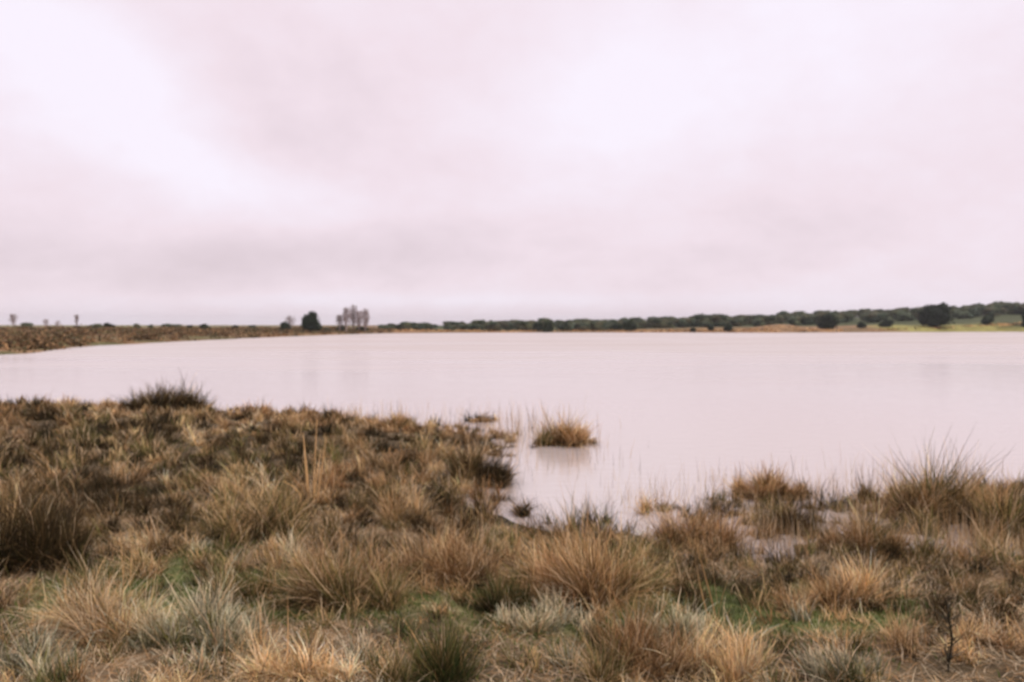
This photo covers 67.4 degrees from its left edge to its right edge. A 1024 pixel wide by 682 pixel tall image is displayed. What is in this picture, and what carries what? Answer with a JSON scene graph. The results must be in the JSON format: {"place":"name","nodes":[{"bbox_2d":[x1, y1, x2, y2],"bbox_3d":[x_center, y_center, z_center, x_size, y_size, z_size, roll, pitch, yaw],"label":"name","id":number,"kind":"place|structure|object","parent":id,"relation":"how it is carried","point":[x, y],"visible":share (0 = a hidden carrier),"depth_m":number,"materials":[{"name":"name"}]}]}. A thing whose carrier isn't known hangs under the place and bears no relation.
{"place":"outdoors","nodes":[
{"label":"outdoors","id":0,"kind":"place"},
{"bbox_2d":[0,332,1023,565],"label":"lake water","id":1,"kind":"structure","parent":0,"point":[675,402],"depth_m":22.45,"materials":[{"name":"beige liquid"}]},
{"bbox_2d":[414,424,524,489],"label":"rush tussock","id":2,"kind":"object","parent":1,"relation":"in","point":[479,469],"visible":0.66,"depth_m":9.29,"materials":[{"name":"brown plant"}]},
{"bbox_2d":[469,415,493,422],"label":"rush tussock","id":3,"kind":"object","parent":1,"relation":"in","point":[480,420],"visible":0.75,"depth_m":15.36,"materials":[{"name":"brown plant"}]},
{"bbox_2d":[529,404,601,448],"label":"rush tussock","id":4,"kind":"object","parent":1,"relation":"in","point":[555,437],"visible":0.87,"depth_m":12.36,"materials":[{"name":"brown plant"}]},
{"bbox_2d":[322,394,1023,563],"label":"water reeds","id":5,"kind":"object","parent":1,"relation":"on","point":[949,536],"visible":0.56,"depth_m":7.62,"materials":[{"name":"brown plant"}]},
{"bbox_2d":[729,453,812,501],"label":"rush tussock","id":6,"kind":"object","parent":1,"relation":"in","point":[776,481],"visible":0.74,"depth_m":8.57,"materials":[{"name":"brown plant"}]},
{"bbox_2d":[751,488,838,537],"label":"rush tussock","id":7,"kind":"object","parent":1,"relation":"in","point":[792,513],"visible":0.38,"depth_m":7.16,"materials":[{"name":"brown plant"}]},
{"bbox_2d":[844,464,882,504],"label":"rush tussock","id":8,"kind":"object","parent":1,"relation":"in","point":[864,489],"visible":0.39,"depth_m":8.43,"materials":[{"name":"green plant"}]},
{"bbox_2d":[850,423,1023,524],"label":"rush tussock","id":9,"kind":"object","parent":1,"relation":"in","point":[928,491],"visible":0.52,"depth_m":7.67,"materials":[{"name":"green plant"}]},
{"bbox_2d":[0,313,1023,681],"bbox_3d":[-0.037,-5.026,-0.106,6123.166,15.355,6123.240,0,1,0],"label":"ground","id":10,"kind":"structure","parent":0,"point":[956,325],"depth_m":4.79,"materials":[{"name":"plant"}]},
{"bbox_2d":[8,313,16,326],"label":"bare tree","id":11,"kind":"object","parent":10,"relation":"on","point":[12,316],"visible":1,"depth_m":149.76,"materials":[{"name":"grey plant"}]},
{"bbox_2d":[9,397,84,421],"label":"rush tussock","id":12,"kind":"object","parent":10,"relation":"on","point":[46,414],"visible":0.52,"depth_m":13.64,"materials":[{"name":"brown plant"}]},
{"bbox_2d":[0,612,101,681],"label":"grey shrub","id":13,"kind":"object","parent":10,"relation":"on","point":[35,650],"visible":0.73,"depth_m":3.73,"materials":[{"name":"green plant"}]},
{"bbox_2d":[0,435,143,585],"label":"rush tussock","id":14,"kind":"object","parent":10,"relation":"on","point":[38,544],"visible":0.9,"depth_m":5.25,"materials":[{"name":"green plant"}]},
{"bbox_2d":[87,323,102,327],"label":"shrub","id":15,"kind":"object","parent":10,"relation":"on","point":[97,325],"visible":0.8,"depth_m":188.81,"materials":[{"name":"green plant"}]},
{"bbox_2d":[0,529,201,662],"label":"grass tuft","id":16,"kind":"object","parent":10,"relation":"on","point":[71,618],"visible":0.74,"depth_m":4.17,"materials":[{"name":"plant"}]},
{"bbox_2d":[120,532,132,586],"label":"reed","id":17,"kind":"object","parent":10,"relation":"on","point":[124,561],"visible":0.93,"depth_m":4.88,"materials":[{"name":"beige plant"}]},
{"bbox_2d":[88,509,216,560],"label":"rush tussock","id":18,"kind":"object","parent":10,"relation":"on","point":[142,543],"visible":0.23,"depth_m":5.82,"materials":[{"name":"brown plant"}]},
{"bbox_2d":[109,370,229,412],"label":"rush tussock","id":19,"kind":"object","parent":10,"relation":"on","point":[175,399],"visible":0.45,"depth_m":16.48,"materials":[{"name":"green plant"}]},
{"bbox_2d":[160,323,182,327],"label":"shrub","id":20,"kind":"object","parent":10,"relation":"on","point":[167,325],"visible":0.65,"depth_m":208.97,"materials":[{"name":"green plant"}]},
{"bbox_2d":[98,547,283,660],"bbox_3d":[-1.706,1.556,4.178,0.944,0.729,0.970,0,1,-20],"label":"grey shrub","id":21,"kind":"object","parent":10,"relation":"on","point":[204,617],"visible":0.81,"depth_m":4.08,"materials":[{"name":"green plant"}]},
{"bbox_2d":[194,545,304,611],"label":"rush tussock","id":22,"kind":"object","parent":10,"relation":"on","point":[248,589],"visible":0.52,"depth_m":4.79,"materials":[{"name":"brown plant"}]},
{"bbox_2d":[169,445,340,546],"bbox_3d":[-2.198,1.444,6.547,1.519,1.223,1.454,-1,1,-28],"label":"rush tussock","id":23,"kind":"object","parent":10,"relation":"on","point":[291,511],"visible":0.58,"depth_m":6.49,"materials":[{"name":"brown plant"}]},
{"bbox_2d":[235,394,276,418],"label":"rush tussock","id":24,"kind":"object","parent":10,"relation":"on","point":[256,409],"visible":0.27,"depth_m":15.24,"materials":[{"name":"brown plant"}]},
{"bbox_2d":[279,321,290,329],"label":"shrub","id":25,"kind":"object","parent":10,"relation":"on","point":[285,325],"visible":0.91,"depth_m":164.35,"materials":[{"name":"green plant"}]},
{"bbox_2d":[209,591,367,681],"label":"grass tuft","id":26,"kind":"object","parent":10,"relation":"on","point":[276,669],"visible":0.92,"depth_m":3.64,"materials":[{"name":"plant"}]},
{"bbox_2d":[285,315,295,327],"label":"bare tree","id":27,"kind":"object","parent":10,"relation":"on","point":[288,318],"visible":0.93,"depth_m":167.94,"materials":[{"name":"grey plant"}]},
{"bbox_2d":[259,421,336,503],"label":"reed","id":28,"kind":"object","parent":10,"relation":"on","point":[314,480],"visible":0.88,"depth_m":7.75,"materials":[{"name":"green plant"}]},
{"bbox_2d":[300,311,322,331],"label":"evergreen tree","id":29,"kind":"object","parent":10,"relation":"on","point":[310,321],"visible":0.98,"depth_m":158.68,"materials":[{"name":"green plant"}]},
{"bbox_2d":[312,403,359,423],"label":"rush tussock","id":30,"kind":"object","parent":10,"relation":"on","point":[327,413],"visible":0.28,"depth_m":14.53,"materials":[{"name":"brown plant"}]},
{"bbox_2d":[236,491,437,636],"bbox_3d":[-1.098,1.567,4.690,1.382,1.314,1.229,0,1,0],"label":"rush tussock","id":31,"kind":"object","parent":10,"relation":"on","point":[314,587],"visible":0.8,"depth_m":4.66,"materials":[{"name":"brown plant"}]},
{"bbox_2d":[336,314,342,330],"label":"poplar tree","id":32,"kind":"object","parent":10,"relation":"on","point":[339,319],"visible":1,"depth_m":172.54,"materials":[{"name":"grey plant"}]},
{"bbox_2d":[342,308,350,331],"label":"poplar tree","id":33,"kind":"object","parent":10,"relation":"on","point":[345,317],"visible":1,"depth_m":172.07,"materials":[{"name":"grey plant"}]},
{"bbox_2d":[349,304,356,328],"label":"poplar tree","id":34,"kind":"object","parent":10,"relation":"on","point":[353,316],"visible":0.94,"depth_m":175.98,"materials":[{"name":"grey plant"}]},
{"bbox_2d":[355,310,362,328],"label":"poplar tree","id":35,"kind":"object","parent":10,"relation":"on","point":[357,317],"visible":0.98,"depth_m":175.01,"materials":[{"name":"grey plant"}]},
{"bbox_2d":[360,308,369,330],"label":"poplar tree","id":36,"kind":"object","parent":10,"relation":"on","point":[365,320],"visible":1,"depth_m":173.50,"materials":[{"name":"grey plant"}]},
{"bbox_2d":[375,406,424,429],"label":"rush tussock","id":37,"kind":"object","parent":10,"relation":"on","point":[398,422],"visible":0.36,"depth_m":14.05,"materials":[{"name":"brown plant"}]},
{"bbox_2d":[357,460,454,525],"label":"grass tuft","id":38,"kind":"object","parent":10,"relation":"on","point":[393,510],"visible":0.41,"depth_m":7.06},
{"bbox_2d":[400,321,414,329],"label":"oak tree","id":39,"kind":"object","parent":10,"relation":"on","point":[407,325],"visible":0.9,"depth_m":205.33,"materials":[{"name":"green plant"}]},
{"bbox_2d":[332,594,515,681],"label":"rush tussock","id":40,"kind":"object","parent":10,"relation":"on","point":[444,664],"visible":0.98,"depth_m":3.62,"materials":[{"name":"green plant"}]},
{"bbox_2d":[417,323,430,330],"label":"oak tree","id":41,"kind":"object","parent":10,"relation":"on","point":[423,326],"visible":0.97,"depth_m":205.02,"materials":[{"name":"green plant"}]},
{"bbox_2d":[444,324,456,330],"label":"oak tree","id":42,"kind":"object","parent":10,"relation":"on","point":[451,327],"visible":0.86,"depth_m":206.91,"materials":[{"name":"green plant"}]},
{"bbox_2d":[370,500,543,606],"bbox_3d":[-0.327,1.516,5.211,1.265,0.896,1.322,1,2,38],"label":"rush tussock","id":43,"kind":"object","parent":10,"relation":"on","point":[446,559],"visible":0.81,"depth_m":5.12,"materials":[{"name":"brown plant"}]},
{"bbox_2d":[471,319,485,326],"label":"oak tree","id":44,"kind":"object","parent":10,"relation":"on","point":[477,322],"visible":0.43,"depth_m":212.62,"materials":[{"name":"green plant"}]},
{"bbox_2d":[475,324,484,329],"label":"oak tree","id":45,"kind":"object","parent":10,"relation":"on","point":[480,326],"visible":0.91,"depth_m":205.09,"materials":[{"name":"green plant"}]},
{"bbox_2d":[485,321,501,329],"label":"oak tree","id":46,"kind":"object","parent":10,"relation":"on","point":[493,325],"visible":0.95,"depth_m":207.57,"materials":[{"name":"green plant"}]},
{"bbox_2d":[453,561,556,615],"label":"rush tussock","id":47,"kind":"object","parent":10,"relation":"on","point":[487,602],"visible":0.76,"depth_m":4.78,"materials":[{"name":"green plant"}]},
{"bbox_2d":[502,323,514,329],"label":"oak tree","id":48,"kind":"object","parent":10,"relation":"on","point":[509,326],"visible":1,"depth_m":212.40,"materials":[{"name":"green plant"}]},
{"bbox_2d":[0,321,1021,352],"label":"bank scrub","id":49,"kind":"object","parent":10,"relation":"on","point":[43,339],"visible":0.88,"depth_m":116.26,"materials":[{"name":"brown plant"}]},
{"bbox_2d":[0,480,1023,681],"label":"ground cover","id":50,"kind":"object","parent":10,"relation":"on","point":[558,638],"visible":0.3,"depth_m":4.51,"materials":[{"name":"brown plant"}]},
{"bbox_2d":[515,320,532,330],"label":"oak tree","id":51,"kind":"object","parent":10,"relation":"on","point":[525,325],"visible":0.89,"depth_m":208.99,"materials":[{"name":"green plant"}]},
{"bbox_2d":[531,321,542,330],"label":"shrub","id":52,"kind":"object","parent":10,"relation":"on","point":[537,326],"visible":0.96,"depth_m":198.94,"materials":[{"name":"green plant"}]},
{"bbox_2d":[485,582,602,639],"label":"grey shrub","id":53,"kind":"object","parent":10,"relation":"on","point":[541,622],"visible":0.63,"depth_m":4.49,"materials":[{"name":"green plant"}]},
{"bbox_2d":[542,321,553,331],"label":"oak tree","id":54,"kind":"object","parent":10,"relation":"on","point":[548,326],"visible":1,"depth_m":196.11,"materials":[{"name":"green plant"}]},
{"bbox_2d":[559,322,568,330],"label":"shrub","id":55,"kind":"object","parent":10,"relation":"on","point":[564,326],"visible":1,"depth_m":199.50,"materials":[{"name":"green plant"}]},
{"bbox_2d":[568,321,576,329],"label":"oak tree","id":56,"kind":"object","parent":10,"relation":"on","point":[572,323],"visible":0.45,"depth_m":215.90,"materials":[{"name":"green plant"}]},
{"bbox_2d":[574,321,590,330],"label":"oak tree","id":57,"kind":"object","parent":10,"relation":"on","point":[584,325],"visible":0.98,"depth_m":214.15,"materials":[{"name":"green plant"}]},
{"bbox_2d":[495,475,696,636],"bbox_3d":[0.526,1.482,4.879,1.598,1.250,1.541,0,1,0],"label":"rush tussock","id":58,"kind":"object","parent":10,"relation":"on","point":[574,583],"visible":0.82,"depth_m":4.89,"materials":[{"name":"brown plant"}]},
{"bbox_2d":[590,321,604,329],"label":"oak tree","id":59,"kind":"object","parent":10,"relation":"on","point":[597,326],"visible":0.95,"depth_m":215.43,"materials":[{"name":"green plant"}]},
{"bbox_2d":[608,322,623,330],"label":"shrub","id":60,"kind":"object","parent":10,"relation":"on","point":[615,326],"visible":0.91,"depth_m":200.97,"materials":[{"name":"green plant"}]},
{"bbox_2d":[526,556,727,681],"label":"grass tuft","id":61,"kind":"object","parent":10,"relation":"on","point":[631,650],"visible":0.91,"depth_m":3.73,"materials":[{"name":"plant"}]},
{"bbox_2d":[623,319,636,330],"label":"shrub","id":62,"kind":"object","parent":10,"relation":"on","point":[629,325],"visible":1,"depth_m":199.10,"materials":[{"name":"green plant"}]},
{"bbox_2d":[623,319,641,328],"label":"oak tree","id":63,"kind":"object","parent":10,"relation":"on","point":[635,321],"visible":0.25,"depth_m":224.67,"materials":[{"name":"green plant"}]},
{"bbox_2d":[636,320,648,328],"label":"oak tree","id":64,"kind":"object","parent":10,"relation":"on","point":[644,323],"visible":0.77,"depth_m":233.80,"materials":[{"name":"green plant"}]},
{"bbox_2d":[647,318,669,327],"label":"oak tree","id":65,"kind":"object","parent":10,"relation":"on","point":[659,323],"visible":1,"depth_m":229.93,"materials":[{"name":"green plant"}]},
{"bbox_2d":[603,569,725,642],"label":"grey shrub","id":66,"kind":"object","parent":10,"relation":"on","point":[693,620],"visible":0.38,"depth_m":4.17,"materials":[{"name":"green plant"}]},
{"bbox_2d":[664,318,674,327],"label":"oak tree","id":67,"kind":"object","parent":10,"relation":"on","point":[671,324],"visible":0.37,"depth_m":233.70,"materials":[{"name":"green plant"}]},
{"bbox_2d":[673,317,691,327],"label":"oak tree","id":68,"kind":"object","parent":10,"relation":"on","point":[682,322],"visible":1,"depth_m":237.53,"materials":[{"name":"green plant"}]},
{"bbox_2d":[631,477,769,557],"bbox_3d":[1.497,1.550,6.656,1.564,1.165,1.177,0,1,0],"label":"rush tussock","id":69,"kind":"object","parent":10,"relation":"on","point":[668,527],"visible":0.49,"depth_m":6.61,"materials":[{"name":"beige plant"}]},
{"bbox_2d":[692,313,715,326],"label":"oak tree","id":70,"kind":"object","parent":10,"relation":"on","point":[702,319],"visible":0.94,"depth_m":236.73,"materials":[{"name":"green plant"}]},
{"bbox_2d":[694,539,730,624],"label":"reed","id":71,"kind":"object","parent":10,"relation":"on","point":[709,592],"visible":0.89,"depth_m":4.45,"materials":[{"name":"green plant"}]},
{"bbox_2d":[643,601,792,681],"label":"grass tuft","id":72,"kind":"object","parent":10,"relation":"on","point":[731,660],"visible":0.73,"depth_m":3.82,"materials":[{"name":"plant"}]},
{"bbox_2d":[710,314,727,326],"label":"oak tree","id":73,"kind":"object","parent":10,"relation":"on","point":[718,320],"visible":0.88,"depth_m":237.96,"materials":[{"name":"green plant"}]},
{"bbox_2d":[723,322,733,330],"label":"shrub","id":74,"kind":"object","parent":10,"relation":"on","point":[728,326],"visible":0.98,"depth_m":194.32,"materials":[{"name":"green plant"}]},
{"bbox_2d":[729,318,744,325],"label":"oak tree","id":75,"kind":"object","parent":10,"relation":"on","point":[737,321],"visible":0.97,"depth_m":243.58,"materials":[{"name":"green plant"}]},
{"bbox_2d":[733,315,749,324],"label":"oak tree","id":76,"kind":"object","parent":10,"relation":"on","point":[744,317],"visible":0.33,"depth_m":251.46,"materials":[{"name":"green plant"}]},
{"bbox_2d":[743,314,756,324],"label":"oak tree","id":77,"kind":"object","parent":10,"relation":"on","point":[753,317],"visible":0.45,"depth_m":267.46,"materials":[{"name":"green plant"}]},
{"bbox_2d":[750,317,764,325],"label":"oak tree","id":78,"kind":"object","parent":10,"relation":"on","point":[758,321],"visible":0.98,"depth_m":243.60,"materials":[{"name":"green plant"}]},
{"bbox_2d":[761,315,777,324],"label":"oak tree","id":79,"kind":"object","parent":10,"relation":"on","point":[769,319],"visible":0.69,"depth_m":247.37,"materials":[{"name":"green plant"}]},
{"bbox_2d":[774,314,787,323],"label":"oak tree","id":80,"kind":"object","parent":10,"relation":"on","point":[781,318],"visible":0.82,"depth_m":272.08,"materials":[{"name":"green plant"}]},
{"bbox_2d":[785,315,802,324],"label":"oak tree","id":81,"kind":"object","parent":10,"relation":"on","point":[796,320],"visible":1,"depth_m":248.77,"materials":[{"name":"green plant"}]},
{"bbox_2d":[800,315,815,324],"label":"oak tree","id":82,"kind":"object","parent":10,"relation":"on","point":[808,319],"visible":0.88,"depth_m":249.06,"materials":[{"name":"green plant"}]},
{"bbox_2d":[814,312,827,322],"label":"oak tree","id":83,"kind":"object","parent":10,"relation":"on","point":[817,317],"visible":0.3,"depth_m":251.74,"materials":[{"name":"green plant"}]},
{"bbox_2d":[816,313,839,328],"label":"holm oak","id":84,"kind":"object","parent":10,"relation":"on","point":[829,321],"visible":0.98,"depth_m":204.28,"materials":[{"name":"green plant"}]},
{"bbox_2d":[829,312,845,322],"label":"oak tree","id":85,"kind":"object","parent":10,"relation":"on","point":[840,316],"visible":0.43,"depth_m":253.92,"materials":[{"name":"green plant"}]},
{"bbox_2d":[786,617,890,681],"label":"grass tuft","id":86,"kind":"object","parent":10,"relation":"on","point":[823,661],"visible":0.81,"depth_m":3.69,"materials":[{"name":"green plant"}]},
{"bbox_2d":[776,542,914,621],"bbox_3d":[2.057,1.550,4.782,1.125,0.906,0.848,0,1,-16],"label":"grass tuft","id":87,"kind":"object","parent":10,"relation":"on","point":[827,594],"visible":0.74,"depth_m":4.78,"materials":[{"name":"beige plant"}]},
{"bbox_2d":[842,313,854,321],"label":"oak tree","id":88,"kind":"object","parent":10,"relation":"on","point":[848,317],"visible":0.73,"depth_m":258.97,"materials":[{"name":"green plant"}]},
{"bbox_2d":[856,321,866,327],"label":"shrub","id":89,"kind":"object","parent":10,"relation":"on","point":[860,324],"visible":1,"depth_m":211.27,"materials":[{"name":"green plant"}]},
{"bbox_2d":[803,486,928,565],"bbox_3d":[2.854,1.580,6.128,1.091,0.862,1.069,-1,2,-45],"label":"rush tussock","id":90,"kind":"object","parent":10,"relation":"on","point":[874,535],"visible":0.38,"depth_m":6.09,"materials":[{"name":"brown plant"}]},
{"bbox_2d":[861,311,886,322],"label":"oak tree","id":91,"kind":"object","parent":10,"relation":"on","point":[873,316],"visible":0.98,"depth_m":249.59,"materials":[{"name":"green plant"}]},
{"bbox_2d":[878,319,894,326],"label":"shrub","id":92,"kind":"object","parent":10,"relation":"on","point":[886,323],"visible":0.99,"depth_m":215.00,"materials":[{"name":"green plant"}]},
{"bbox_2d":[890,308,915,320],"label":"oak tree","id":93,"kind":"object","parent":10,"relation":"on","point":[903,314],"visible":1,"depth_m":257.82,"materials":[{"name":"green plant"}]},
{"bbox_2d":[909,307,924,315],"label":"oak tree","id":94,"kind":"object","parent":10,"relation":"on","point":[913,311],"visible":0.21,"depth_m":274.59,"materials":[{"name":"green plant"}]},
{"bbox_2d":[917,302,954,326],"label":"holm oak","id":95,"kind":"object","parent":10,"relation":"on","point":[935,315],"visible":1,"depth_m":214.10,"materials":[{"name":"green plant"}]},
{"bbox_2d":[930,594,969,671],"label":"thistle","id":96,"kind":"object","parent":10,"relation":"on","point":[949,655],"visible":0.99,"depth_m":3.77,"materials":[{"name":"brown plant"}]},
{"bbox_2d":[950,307,973,318],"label":"oak tree","id":97,"kind":"object","parent":10,"relation":"on","point":[962,312],"visible":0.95,"depth_m":255.59,"materials":[{"name":"green plant"}]},
{"bbox_2d":[964,306,982,316],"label":"oak tree","id":98,"kind":"object","parent":10,"relation":"on","point":[975,311],"visible":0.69,"depth_m":264.83,"materials":[{"name":"green plant"}]},
{"bbox_2d":[929,610,1023,669],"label":"grass tuft","id":99,"kind":"object","parent":10,"relation":"on","point":[992,637],"visible":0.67,"depth_m":3.97,"materials":[{"name":"beige plant"}]},
{"bbox_2d":[934,453,1023,545],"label":"rush tussock","id":100,"kind":"object","parent":10,"relation":"on","point":[1007,509],"visible":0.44,"depth_m":7.10,"materials":[{"name":"brown plant"}]},
{"bbox_2d":[980,314,994,324],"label":"shrub","id":101,"kind":"object","parent":10,"relation":"on","point":[988,319],"visible":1,"depth_m":219.21,"materials":[{"name":"green plant"}]},
{"bbox_2d":[983,307,1001,315],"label":"oak tree","id":102,"kind":"object","parent":10,"relation":"on","point":[993,311],"visible":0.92,"depth_m":262.19,"materials":[{"name":"green plant"}]},
{"bbox_2d":[985,303,1007,313],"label":"oak tree","id":103,"kind":"object","parent":10,"relation":"on","point":[1001,306],"visible":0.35,"depth_m":278.66,"materials":[{"name":"green plant"}]},
{"bbox_2d":[1004,303,1020,313],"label":"oak tree","id":104,"kind":"object","parent":10,"relation":"on","point":[1010,310],"visible":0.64,"depth_m":273.73,"materials":[{"name":"green plant"}]},
{"bbox_2d":[1013,304,1023,313],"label":"oak tree","id":105,"kind":"object","parent":10,"relation":"on","point":[1019,309],"visible":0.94,"depth_m":269.10,"materials":[{"name":"green plant"}]},
{"bbox_2d":[0,0,1023,324],"label":"sky","id":106,"kind":"structure","parent":0,"point":[184,162],"materials":[{"name":"white"}]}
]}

